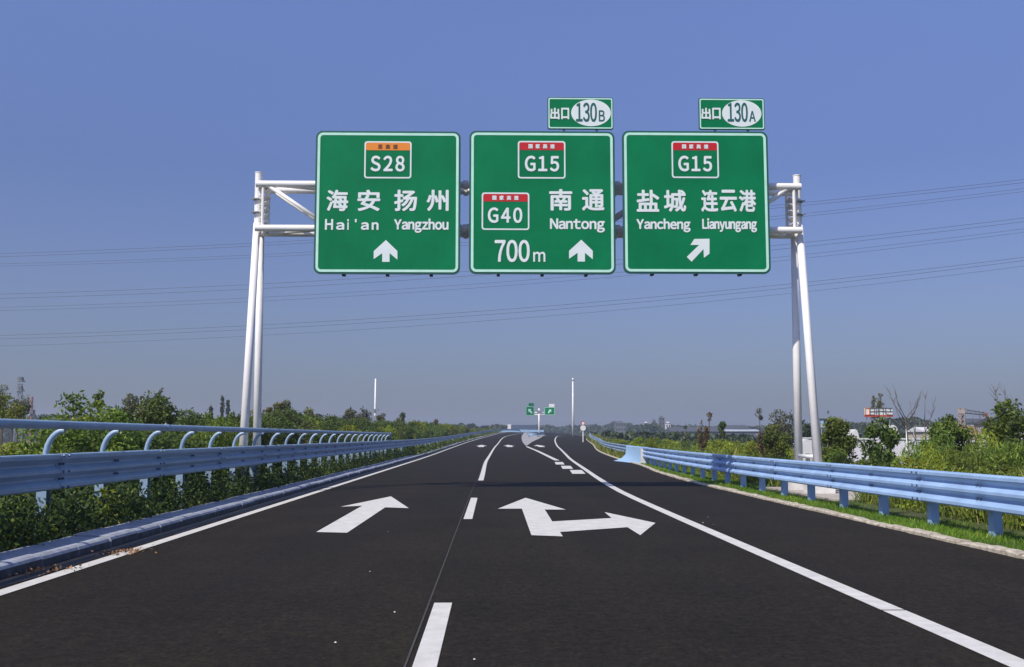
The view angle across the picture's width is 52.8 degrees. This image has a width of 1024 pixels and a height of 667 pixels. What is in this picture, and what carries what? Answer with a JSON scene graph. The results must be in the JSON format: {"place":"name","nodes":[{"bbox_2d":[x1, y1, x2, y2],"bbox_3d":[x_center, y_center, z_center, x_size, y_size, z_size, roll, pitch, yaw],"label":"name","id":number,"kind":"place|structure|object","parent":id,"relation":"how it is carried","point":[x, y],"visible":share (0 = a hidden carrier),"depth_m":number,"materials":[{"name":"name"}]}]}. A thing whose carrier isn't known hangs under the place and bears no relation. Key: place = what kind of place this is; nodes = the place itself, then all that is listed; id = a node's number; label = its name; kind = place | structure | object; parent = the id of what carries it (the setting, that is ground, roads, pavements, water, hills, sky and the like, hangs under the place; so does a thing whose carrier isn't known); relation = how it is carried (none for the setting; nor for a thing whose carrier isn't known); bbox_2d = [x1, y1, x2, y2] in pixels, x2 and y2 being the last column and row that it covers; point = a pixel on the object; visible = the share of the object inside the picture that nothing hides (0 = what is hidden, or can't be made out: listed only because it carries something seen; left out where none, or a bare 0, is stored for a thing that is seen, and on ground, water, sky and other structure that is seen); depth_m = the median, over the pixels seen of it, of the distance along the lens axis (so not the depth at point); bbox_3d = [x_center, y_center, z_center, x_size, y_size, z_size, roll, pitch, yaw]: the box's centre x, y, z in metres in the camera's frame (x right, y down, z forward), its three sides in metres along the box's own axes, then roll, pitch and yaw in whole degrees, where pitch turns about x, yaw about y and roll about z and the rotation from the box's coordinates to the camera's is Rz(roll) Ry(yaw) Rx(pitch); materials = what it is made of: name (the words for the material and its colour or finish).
{"place":"outdoors","nodes":[
{"label":"outdoors","id":0,"kind":"place"},
{"bbox_2d":[0,232,1021,310],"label":"power line","id":1,"kind":"object","parent":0,"point":[493,286],"visible":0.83,"depth_m":218.05,"materials":[{"name":"grey metal"}]},
{"bbox_2d":[0,257,1022,335],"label":"power line","id":2,"kind":"object","parent":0,"point":[527,307],"visible":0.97,"depth_m":215.43,"materials":[{"name":"grey metal"}]},
{"bbox_2d":[0,432,1023,666],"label":"road","id":3,"kind":"structure","parent":0,"point":[514,549],"depth_m":9.80,"materials":[{"name":"black asphalt"}]},
{"bbox_2d":[8,564,89,576],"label":"dry leaves","id":4,"kind":"object","parent":3,"relation":"on","point":[38,568],"visible":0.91,"depth_m":10.73,"materials":[{"name":"brown plant"}]},
{"bbox_2d":[94,544,169,556],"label":"dry leaves","id":5,"kind":"object","parent":3,"relation":"on","point":[131,550],"visible":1,"depth_m":12.46,"materials":[{"name":"brown plant"}]},
{"bbox_2d":[0,432,1023,552],"bbox_3d":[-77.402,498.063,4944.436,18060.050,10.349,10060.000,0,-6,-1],"label":"ground","id":6,"kind":"structure","parent":0,"point":[914,513],"depth_m":18.44,"materials":[{"name":"green plant"}]},
{"bbox_2d":[0,392,14,453],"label":"tree","id":7,"kind":"object","parent":6,"relation":"on","point":[3,412],"visible":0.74,"depth_m":61.10,"materials":[{"name":"green plant"}]},
{"bbox_2d":[4,402,28,441],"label":"tree","id":8,"kind":"object","parent":6,"relation":"on","point":[18,410],"visible":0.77,"depth_m":59.12,"materials":[{"name":"green plant"}]},
{"bbox_2d":[13,377,24,441],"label":"lattice mast","id":9,"kind":"object","parent":6,"relation":"on","point":[19,387],"visible":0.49,"depth_m":325.97,"materials":[{"name":"grey metal"}]},
{"bbox_2d":[18,394,31,441],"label":"tree","id":10,"kind":"object","parent":6,"relation":"on","point":[26,404],"visible":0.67,"depth_m":69.18,"materials":[{"name":"green plant"}]},
{"bbox_2d":[0,441,53,455],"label":"shrub","id":11,"kind":"object","parent":6,"relation":"on","point":[9,450],"visible":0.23,"depth_m":18.74,"materials":[{"name":"green plant"}]},
{"bbox_2d":[25,415,98,494],"bbox_3d":[-9.784,2.734,22.436,1.536,1.945,2.053,-4,-7,34],"label":"shrub","id":12,"kind":"object","parent":6,"relation":"on","point":[83,417],"visible":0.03,"depth_m":22.37,"materials":[{"name":"green plant"}]},
{"bbox_2d":[13,406,144,490],"bbox_3d":[-7.976,2.338,19.013,2.337,2.012,2.312,4,-7,-33],"label":"shrub","id":13,"kind":"object","parent":6,"relation":"on","point":[75,436],"visible":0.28,"depth_m":18.78,"materials":[{"name":"green plant"}]},
{"bbox_2d":[51,390,128,452],"bbox_3d":[-9.408,2.540,23.367,2.306,2.541,2.383,5,-8,-44],"label":"shrub","id":14,"kind":"object","parent":6,"relation":"on","point":[82,408],"visible":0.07,"depth_m":23.39,"materials":[{"name":"green plant"}]},
{"bbox_2d":[46,405,145,435],"bbox_3d":[-9.864,2.781,24.420,2.480,2.214,2.233,3,-6,-25],"label":"shrub","id":15,"kind":"object","parent":6,"relation":"on","point":[138,420],"visible":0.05,"depth_m":24.47,"materials":[{"name":"green plant"}]},
{"bbox_2d":[89,486,128,525],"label":"weed","id":16,"kind":"object","parent":6,"relation":"on","point":[103,491],"visible":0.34,"depth_m":15.36,"materials":[{"name":"green plant"}]},
{"bbox_2d":[57,421,180,487],"bbox_3d":[-7.800,2.588,20.391,2.230,1.735,2.545,4,-7,-36],"label":"shrub","id":17,"kind":"object","parent":6,"relation":"on","point":[163,438],"visible":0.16,"depth_m":20.41,"materials":[{"name":"green plant"}]},
{"bbox_2d":[122,393,138,414],"bbox_3d":[-14.567,3.878,39.435,0.567,3.230,0.809,-4,-7,33],"label":"tree","id":18,"kind":"object","parent":6,"relation":"on","point":[130,398],"visible":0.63,"depth_m":39.45,"materials":[{"name":"green plant"}]},
{"bbox_2d":[123,400,146,422],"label":"shrub","id":19,"kind":"object","parent":6,"relation":"on","point":[130,405],"visible":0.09,"depth_m":26.66,"materials":[{"name":"green plant"}]},
{"bbox_2d":[111,390,181,431],"bbox_3d":[-9.652,2.832,27.079,1.904,2.706,2.287,-2,-6,18],"label":"shrub","id":20,"kind":"object","parent":6,"relation":"on","point":[160,415],"visible":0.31,"depth_m":27.11,"materials":[{"name":"green plant"}]},
{"bbox_2d":[91,431,213,483],"bbox_3d":[-7.927,2.856,22.555,2.627,1.618,2.303,5,-8,-44],"label":"shrub","id":21,"kind":"object","parent":6,"relation":"on","point":[199,442],"visible":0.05,"depth_m":22.86,"materials":[{"name":"green plant"}]},
{"bbox_2d":[156,431,209,476],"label":"shrub","id":22,"kind":"object","parent":6,"relation":"on","point":[193,436],"visible":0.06,"depth_m":24.12,"materials":[{"name":"green plant"}]},
{"bbox_2d":[0,414,370,442],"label":"wood","id":23,"kind":"object","parent":6,"relation":"on","point":[6,434],"depth_m":511.75,"materials":[{"name":"green plant"}]},
{"bbox_2d":[174,409,209,433],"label":"shrub","id":24,"kind":"object","parent":6,"relation":"on","point":[201,422],"visible":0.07,"depth_m":30.30,"materials":[{"name":"green plant"}]},
{"bbox_2d":[0,447,416,552],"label":"plants","id":25,"kind":"object","parent":6,"relation":"on","point":[163,483],"visible":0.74,"depth_m":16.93,"materials":[{"name":"green plant"}]},
{"bbox_2d":[197,409,244,479],"bbox_3d":[-6.830,2.816,24.177,1.150,2.101,1.114,-1,-6,10],"label":"shrub","id":26,"kind":"object","parent":6,"relation":"on","point":[224,436],"visible":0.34,"depth_m":24.08,"materials":[{"name":"green plant"}]},
{"bbox_2d":[227,412,252,470],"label":"shrub","id":27,"kind":"object","parent":6,"relation":"on","point":[231,415],"visible":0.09,"depth_m":27.36,"materials":[{"name":"green plant"}]},
{"bbox_2d":[0,432,505,578],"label":"kerb","id":28,"kind":"structure","parent":6,"relation":"on","point":[14,561],"depth_m":14.79,"materials":[{"name":"concrete"}]},
{"bbox_2d":[228,419,286,445],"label":"shrub","id":29,"kind":"object","parent":6,"relation":"on","point":[266,435],"visible":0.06,"depth_m":31.11,"materials":[{"name":"green plant"}]},
{"bbox_2d":[0,418,518,535],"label":"guardrail","id":30,"kind":"object","parent":6,"relation":"on","point":[44,474],"visible":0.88,"depth_m":17.19,"materials":[{"name":"metal"}]},
{"bbox_2d":[235,415,290,466],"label":"shrub","id":31,"kind":"object","parent":6,"relation":"on","point":[264,419],"visible":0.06,"depth_m":33.49,"materials":[{"name":"green plant"}]},
{"bbox_2d":[250,415,296,464],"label":"shrub","id":32,"kind":"object","parent":6,"relation":"on","point":[282,423],"visible":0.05,"depth_m":35.08,"materials":[{"name":"green plant"}]},
{"bbox_2d":[261,402,285,416],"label":"tree","id":33,"kind":"object","parent":6,"relation":"on","point":[279,405],"visible":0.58,"depth_m":59.45,"materials":[{"name":"green plant"}]},
{"bbox_2d":[265,412,310,443],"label":"shrub","id":34,"kind":"object","parent":6,"relation":"on","point":[295,435],"visible":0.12,"depth_m":37.33,"materials":[{"name":"green plant"}]},
{"bbox_2d":[280,409,302,426],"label":"shrub","id":35,"kind":"object","parent":6,"relation":"on","point":[292,418],"visible":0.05,"depth_m":44.57,"materials":[{"name":"green plant"}]},
{"bbox_2d":[388,430,502,454],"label":"leafy verge","id":36,"kind":"structure","parent":6,"relation":"on","point":[422,448],"depth_m":100.77,"materials":[{"name":"green plant"}]},
{"bbox_2d":[511,425,536,431],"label":"noise barrier","id":37,"kind":"object","parent":6,"relation":"on","point":[526,427],"visible":0.36,"depth_m":428.44,"materials":[{"name":"blue"}]},
{"bbox_2d":[237,171,835,492],"bbox_3d":[0.514,0.791,26.132,14.540,10.026,2.230,0,-6,-1],"label":"sign gantry","id":38,"kind":"object","parent":6,"relation":"on","point":[792,231],"visible":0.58,"depth_m":26.53,"materials":[{"name":"white metal"}]},
{"bbox_2d":[314,131,460,276],"bbox_3d":[-3.137,-3.288,26.121,3.664,3.688,0.324,0,-6,-1],"label":"road sign","id":39,"kind":"object","parent":38,"relation":"attached to","point":[387,203],"visible":1,"depth_m":25.97,"materials":[{"name":"teal metal"}]},
{"bbox_2d":[469,131,615,276],"bbox_3d":[0.763,-3.298,26.202,3.697,3.700,0.324,0,-6,-1],"label":"road sign","id":40,"kind":"object","parent":38,"relation":"attached to","point":[541,203],"visible":1,"depth_m":26.05,"materials":[{"name":"teal metal"}]},
{"bbox_2d":[547,97,612,131],"bbox_3d":[1.747,-5.493,26.338,1.682,1.089,0.118,0,-6,-1],"label":"exit plate","id":41,"kind":"object","parent":40,"relation":"attached to","point":[579,113],"visible":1,"depth_m":26.30,"materials":[{"name":"teal metal"}]},
{"bbox_2d":[622,131,770,276],"bbox_3d":[4.668,-3.314,26.284,3.730,3.701,0.324,0,-6,-1],"label":"road sign","id":42,"kind":"object","parent":38,"relation":"attached to","point":[695,203],"visible":1,"depth_m":26.13,"materials":[{"name":"teal metal"}]},
{"bbox_2d":[698,98,764,130],"bbox_3d":[5.627,-5.495,26.419,1.694,1.081,0.118,0,-6,-1],"label":"exit plate","id":43,"kind":"object","parent":42,"relation":"attached to","point":[746,114],"visible":1,"depth_m":26.38,"materials":[{"name":"teal metal"}]},
{"bbox_2d":[589,432,631,452],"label":"guardrail","id":44,"kind":"object","parent":6,"relation":"on","point":[618,447],"visible":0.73,"depth_m":80.52,"materials":[{"name":"blue metal"}]},
{"bbox_2d":[615,446,648,463],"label":"barrier transition","id":45,"kind":"object","parent":6,"relation":"on","point":[634,454],"visible":0.68,"depth_m":55.38,"materials":[{"name":"metal"}]},
{"bbox_2d":[629,422,666,434],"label":"wood","id":46,"kind":"object","parent":6,"relation":"on","point":[653,428],"visible":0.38,"depth_m":510.94,"materials":[{"name":"green plant"}]},
{"bbox_2d":[642,437,673,448],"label":"bush","id":47,"kind":"object","parent":6,"relation":"on","point":[649,443],"visible":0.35,"depth_m":65.40,"materials":[{"name":"green plant"}]},
{"bbox_2d":[506,421,820,435],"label":"wood","id":48,"kind":"object","parent":6,"relation":"on","point":[566,429],"visible":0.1,"depth_m":716.77,"materials":[{"name":"green plant"}]},
{"bbox_2d":[665,427,732,433],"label":"shed","id":49,"kind":"structure","parent":6,"relation":"on","point":[693,430],"depth_m":432.31,"materials":[{"name":"white glass"}]},
{"bbox_2d":[696,420,709,450],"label":"tree","id":50,"kind":"object","parent":6,"relation":"on","point":[704,440],"visible":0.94,"depth_m":59.86,"materials":[{"name":"green plant"}]},
{"bbox_2d":[710,438,741,454],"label":"bush","id":51,"kind":"object","parent":6,"relation":"on","point":[729,448],"visible":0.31,"depth_m":63.29,"materials":[{"name":"green plant"}]},
{"bbox_2d":[724,429,758,434],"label":"shed","id":52,"kind":"structure","parent":6,"relation":"on","point":[756,431],"depth_m":400.53,"materials":[{"name":"metal"}]},
{"bbox_2d":[584,429,905,448],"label":"scrub","id":53,"kind":"object","parent":6,"relation":"on","point":[743,438],"visible":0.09,"depth_m":166.61,"materials":[{"name":"green plant"}]},
{"bbox_2d":[754,425,772,457],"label":"tree","id":54,"kind":"object","parent":6,"relation":"on","point":[760,448],"visible":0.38,"depth_m":45.90,"materials":[{"name":"green plant"}]},
{"bbox_2d":[762,423,792,459],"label":"tree","id":55,"kind":"object","parent":6,"relation":"on","point":[770,440],"visible":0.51,"depth_m":43.92,"materials":[{"name":"green plant"}]},
{"bbox_2d":[768,409,793,449],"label":"tree","id":56,"kind":"object","parent":6,"relation":"on","point":[787,427],"visible":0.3,"depth_m":74.97,"materials":[{"name":"green plant"}]},
{"bbox_2d":[793,439,812,460],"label":"cabinet","id":57,"kind":"object","parent":6,"relation":"on","point":[807,446],"visible":0.29,"depth_m":90.00,"materials":[{"name":"grey metal"}]},
{"bbox_2d":[586,439,1023,558],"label":"road edging","id":58,"kind":"object","parent":6,"relation":"on","point":[1011,552],"visible":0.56,"depth_m":16.28,"materials":[{"name":"concrete"}]},
{"bbox_2d":[802,420,810,436],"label":"tree","id":59,"kind":"object","parent":6,"relation":"on","point":[806,431],"visible":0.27,"depth_m":99.78,"materials":[{"name":"green plant"}]},
{"bbox_2d":[642,447,1023,535],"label":"guardrail","id":60,"kind":"object","parent":6,"relation":"on","point":[995,496],"visible":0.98,"depth_m":18.34,"materials":[{"name":"metal"}]},
{"bbox_2d":[822,445,847,462],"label":"feathery bush","id":61,"kind":"object","parent":6,"relation":"on","point":[833,453],"visible":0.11,"depth_m":32.69,"materials":[{"name":"green plant"}]},
{"bbox_2d":[653,444,1023,530],"bbox_3d":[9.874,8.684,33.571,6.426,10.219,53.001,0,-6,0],"label":"tall grass","id":62,"kind":"structure","parent":6,"relation":"on","point":[962,513],"depth_m":19.76,"materials":[{"name":"green plant"}]},
{"bbox_2d":[820,411,858,462],"bbox_3d":[11.958,4.926,37.926,1.693,4.223,1.482,-3,-7,29],"label":"tree","id":63,"kind":"object","parent":6,"relation":"on","point":[835,428],"visible":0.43,"depth_m":37.79,"materials":[{"name":"green plant"}]},
{"bbox_2d":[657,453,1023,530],"bbox_3d":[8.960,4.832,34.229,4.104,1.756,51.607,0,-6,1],"label":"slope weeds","id":64,"kind":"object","parent":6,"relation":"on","point":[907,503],"visible":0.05,"depth_m":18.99,"materials":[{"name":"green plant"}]},
{"bbox_2d":[840,456,882,466],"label":"feathery bush","id":65,"kind":"object","parent":6,"relation":"on","point":[860,461],"visible":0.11,"depth_m":29.01,"materials":[{"name":"green plant"}]},
{"bbox_2d":[871,393,883,420],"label":"tree","id":66,"kind":"object","parent":6,"relation":"on","point":[878,401],"visible":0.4,"depth_m":135.74,"materials":[{"name":"green plant"}]},
{"bbox_2d":[864,408,892,426],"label":"roof sign","id":67,"kind":"object","parent":6,"relation":"on","point":[870,412],"visible":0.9,"depth_m":120.58,"materials":[{"name":"white"}]},
{"bbox_2d":[856,412,901,466],"bbox_3d":[11.803,4.536,33.002,1.412,4.010,1.611,0,-6,-1],"label":"tree","id":68,"kind":"object","parent":6,"relation":"on","point":[889,438],"visible":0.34,"depth_m":32.87,"materials":[{"name":"green plant"}]},
{"bbox_2d":[819,416,943,434],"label":"wood","id":69,"kind":"object","parent":6,"relation":"on","point":[861,426],"visible":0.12,"depth_m":348.86,"materials":[{"name":"green plant"}]},
{"bbox_2d":[847,438,928,464],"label":"wall","id":70,"kind":"structure","parent":6,"relation":"on","point":[878,440],"depth_m":84.13,"materials":[{"name":"concrete"}]},
{"bbox_2d":[881,383,920,452],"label":"bare tree","id":71,"kind":"object","parent":6,"relation":"on","point":[906,424],"visible":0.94,"depth_m":48.20,"materials":[{"name":"brown plant"}]},
{"bbox_2d":[892,442,937,467],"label":"feathery bush","id":72,"kind":"object","parent":6,"relation":"on","point":[906,458],"visible":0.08,"depth_m":25.85,"materials":[{"name":"green plant"}]},
{"bbox_2d":[900,433,935,467],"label":"feathery bush","id":73,"kind":"object","parent":6,"relation":"on","point":[918,448],"visible":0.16,"depth_m":26.86,"materials":[{"name":"green plant"}]},
{"bbox_2d":[907,427,929,437],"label":"hut","id":74,"kind":"object","parent":6,"relation":"on","point":[920,431],"visible":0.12,"depth_m":109.61,"materials":[{"name":"white"}]},
{"bbox_2d":[898,457,957,470],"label":"feathery bush","id":75,"kind":"object","parent":6,"relation":"on","point":[911,461],"visible":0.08,"depth_m":22.14,"materials":[{"name":"green plant"}]},
{"bbox_2d":[912,426,958,469],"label":"feathery bush","id":76,"kind":"object","parent":6,"relation":"on","point":[939,450],"visible":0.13,"depth_m":25.17,"materials":[{"name":"green plant"}]},
{"bbox_2d":[920,449,956,471],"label":"feathery bush","id":77,"kind":"object","parent":6,"relation":"on","point":[940,464],"visible":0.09,"depth_m":22.88,"materials":[{"name":"green plant"}]},
{"bbox_2d":[925,413,977,462],"bbox_3d":[15.388,4.824,36.009,1.961,4.067,1.786,0,-6,-1],"label":"tree","id":78,"kind":"object","parent":6,"relation":"on","point":[963,434],"visible":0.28,"depth_m":35.99,"materials":[{"name":"green plant"}]},
{"bbox_2d":[930,444,985,469],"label":"feathery bush","id":79,"kind":"object","parent":6,"relation":"on","point":[953,453],"visible":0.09,"depth_m":24.19,"materials":[{"name":"green plant"}]},
{"bbox_2d":[949,448,987,472],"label":"feathery bush","id":80,"kind":"object","parent":6,"relation":"on","point":[964,465],"visible":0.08,"depth_m":20.85,"materials":[{"name":"green plant"}]},
{"bbox_2d":[957,408,987,425],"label":"tower crane","id":81,"kind":"object","parent":6,"relation":"on","point":[962,411],"visible":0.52,"depth_m":231.15,"materials":[{"name":"metal"}]},
{"bbox_2d":[963,428,1002,457],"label":"feathery bush","id":82,"kind":"object","parent":6,"relation":"on","point":[985,434],"visible":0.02,"depth_m":24.41,"materials":[{"name":"green plant"}]},
{"bbox_2d":[957,441,1020,470],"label":"feathery bush","id":83,"kind":"object","parent":6,"relation":"on","point":[993,449],"visible":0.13,"depth_m":21.99,"materials":[{"name":"green plant"}]},
{"bbox_2d":[969,445,1020,473],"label":"feathery bush","id":84,"kind":"object","parent":6,"relation":"on","point":[978,457],"visible":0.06,"depth_m":20.37,"materials":[{"name":"green plant"}]},
{"bbox_2d":[972,459,1023,476],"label":"feathery bush","id":85,"kind":"object","parent":6,"relation":"on","point":[999,467],"visible":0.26,"depth_m":18.88,"materials":[{"name":"green plant"}]},
{"bbox_2d":[978,394,1023,451],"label":"tree","id":86,"kind":"object","parent":6,"relation":"on","point":[998,431],"visible":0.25,"depth_m":28.08,"materials":[{"name":"green plant"}]},
{"bbox_2d":[982,438,1023,473],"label":"feathery bush","id":87,"kind":"object","parent":6,"relation":"on","point":[1012,455],"visible":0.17,"depth_m":19.97,"materials":[{"name":"green plant"}]},
{"bbox_2d":[1003,408,1023,452],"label":"tree","id":88,"kind":"object","parent":6,"relation":"on","point":[1018,434],"visible":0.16,"depth_m":26.02,"materials":[{"name":"green plant"}]},
{"bbox_2d":[0,221,1023,298],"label":"power line","id":89,"kind":"object","parent":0,"point":[489,274],"visible":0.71,"depth_m":219.83,"materials":[{"name":"grey metal"}]},
{"bbox_2d":[0,179,1023,253],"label":"power line","id":90,"kind":"object","parent":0,"point":[621,218],"visible":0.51,"depth_m":223.86,"materials":[{"name":"grey metal"}]},
{"bbox_2d":[0,0,1023,432],"label":"sky","id":91,"kind":"structure","parent":0,"point":[126,125],"materials":[{"name":"blue"}]},
{"bbox_2d":[3,182,1023,256],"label":"power line","id":92,"kind":"object","parent":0,"point":[618,221],"visible":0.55,"depth_m":223.78,"materials":[{"name":"grey metal"}]},
{"bbox_2d":[5,188,1023,263],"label":"power line","id":93,"kind":"object","parent":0,"point":[466,242],"visible":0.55,"depth_m":223.55,"materials":[{"name":"grey metal"}]},
{"bbox_2d":[9,260,1023,338],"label":"power line","id":94,"kind":"object","parent":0,"point":[517,312],"visible":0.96,"depth_m":215.43,"materials":[{"name":"grey metal"}]},
{"bbox_2d":[13,266,1021,345],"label":"power line","id":95,"kind":"object","parent":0,"point":[527,317],"visible":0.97,"depth_m":215.26,"materials":[{"name":"grey metal"}]},
{"bbox_2d":[17,218,1020,293],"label":"power line","id":96,"kind":"object","parent":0,"point":[467,271],"visible":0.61,"depth_m":221.13,"materials":[{"name":"grey metal"}]},
{"bbox_2d":[23,229,1018,306],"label":"power line","id":97,"kind":"object","parent":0,"point":[481,283],"visible":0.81,"depth_m":218.92,"materials":[{"name":"grey metal"}]},
{"bbox_2d":[25,191,1023,265],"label":"power line","id":98,"kind":"object","parent":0,"point":[463,245],"visible":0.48,"depth_m":218.79,"materials":[{"name":"grey metal"}]},
{"bbox_2d":[585,433,649,459],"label":"grass","id":99,"kind":"structure","parent":0,"point":[608,450],"depth_m":92.64,"materials":[{"name":"green plant"}]},
{"bbox_2d":[614,421,625,432],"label":"tower block","id":100,"kind":"structure","parent":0,"point":[619,426],"depth_m":638.97,"materials":[{"name":"grey concrete"}]},
{"bbox_2d":[766,487,869,500],"bbox_3d":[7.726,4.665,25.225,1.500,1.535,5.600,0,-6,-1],"label":"pavement","id":101,"kind":"structure","parent":0,"point":[831,496],"depth_m":24.38,"materials":[{"name":"concrete"}]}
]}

